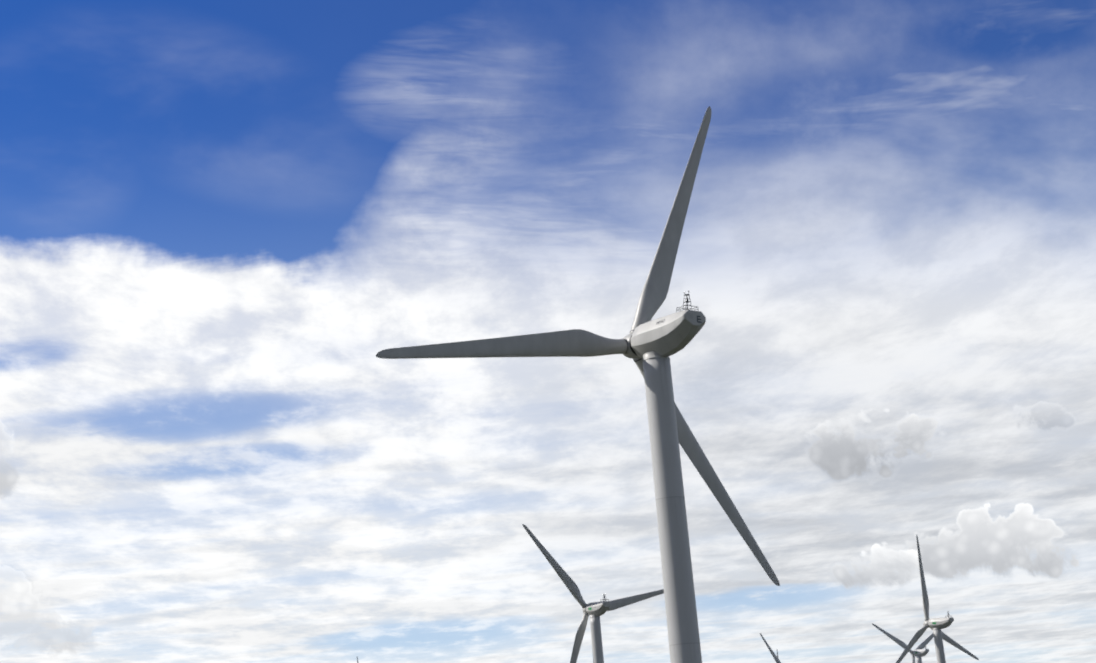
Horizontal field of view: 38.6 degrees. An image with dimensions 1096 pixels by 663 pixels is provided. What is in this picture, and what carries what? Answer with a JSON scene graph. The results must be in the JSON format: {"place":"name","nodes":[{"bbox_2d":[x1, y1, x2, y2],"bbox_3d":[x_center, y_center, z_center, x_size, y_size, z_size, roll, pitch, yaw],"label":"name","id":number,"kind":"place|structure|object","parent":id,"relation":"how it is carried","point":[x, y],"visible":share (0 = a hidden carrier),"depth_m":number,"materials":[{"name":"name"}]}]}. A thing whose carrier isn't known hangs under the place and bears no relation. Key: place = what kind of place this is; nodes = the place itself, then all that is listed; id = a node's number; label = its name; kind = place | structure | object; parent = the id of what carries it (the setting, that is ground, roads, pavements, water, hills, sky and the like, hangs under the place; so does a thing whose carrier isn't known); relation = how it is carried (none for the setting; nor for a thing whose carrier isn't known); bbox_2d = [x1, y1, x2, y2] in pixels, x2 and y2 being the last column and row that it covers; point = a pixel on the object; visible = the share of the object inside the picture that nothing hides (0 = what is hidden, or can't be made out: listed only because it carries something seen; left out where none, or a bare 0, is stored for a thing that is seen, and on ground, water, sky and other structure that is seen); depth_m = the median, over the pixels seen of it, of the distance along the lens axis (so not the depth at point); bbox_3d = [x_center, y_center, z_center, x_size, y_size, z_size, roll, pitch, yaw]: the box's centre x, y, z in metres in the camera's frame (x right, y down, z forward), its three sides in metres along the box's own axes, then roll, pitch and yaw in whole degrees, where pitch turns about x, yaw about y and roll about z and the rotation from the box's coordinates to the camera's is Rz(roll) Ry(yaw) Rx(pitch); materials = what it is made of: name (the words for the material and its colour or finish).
{"place":"outdoors","nodes":[
{"label":"outdoors","id":0,"kind":"place"},
{"bbox_2d":[0,0,1095,662],"label":"sky","id":1,"kind":"structure","parent":0,"point":[217,217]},
{"bbox_3d":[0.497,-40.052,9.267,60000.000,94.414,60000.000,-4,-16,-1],"label":"ground","id":2,"kind":"structure","parent":0,"visible":0},
{"bbox_2d":[376,106,779,662],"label":"turbine","id":3,"kind":"object","parent":2,"relation":"on","point":[648,346],"visible":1,"depth_m":191.68,"materials":[{"name":"paint"}]},
{"bbox_2d":[522,524,663,662],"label":"turbine","id":4,"kind":"object","parent":2,"relation":"on","point":[595,611],"visible":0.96,"depth_m":525.75,"materials":[{"name":"paint"}]},
{"bbox_2d":[760,633,780,662],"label":"turbine","id":5,"kind":"object","parent":2,"relation":"on","point":[777,660],"visible":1,"depth_m":1069.25,"materials":[{"name":"grey metal"}]},
{"bbox_2d":[872,624,933,662],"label":"turbine","id":6,"kind":"object","parent":2,"relation":"on","point":[918,651],"visible":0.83,"depth_m":962.06,"materials":[{"name":"grey metal"}]},
{"bbox_2d":[896,534,978,662],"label":"turbine","id":7,"kind":"object","parent":2,"relation":"on","point":[936,625],"visible":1,"depth_m":659.34,"materials":[{"name":"paint"}]}
]}

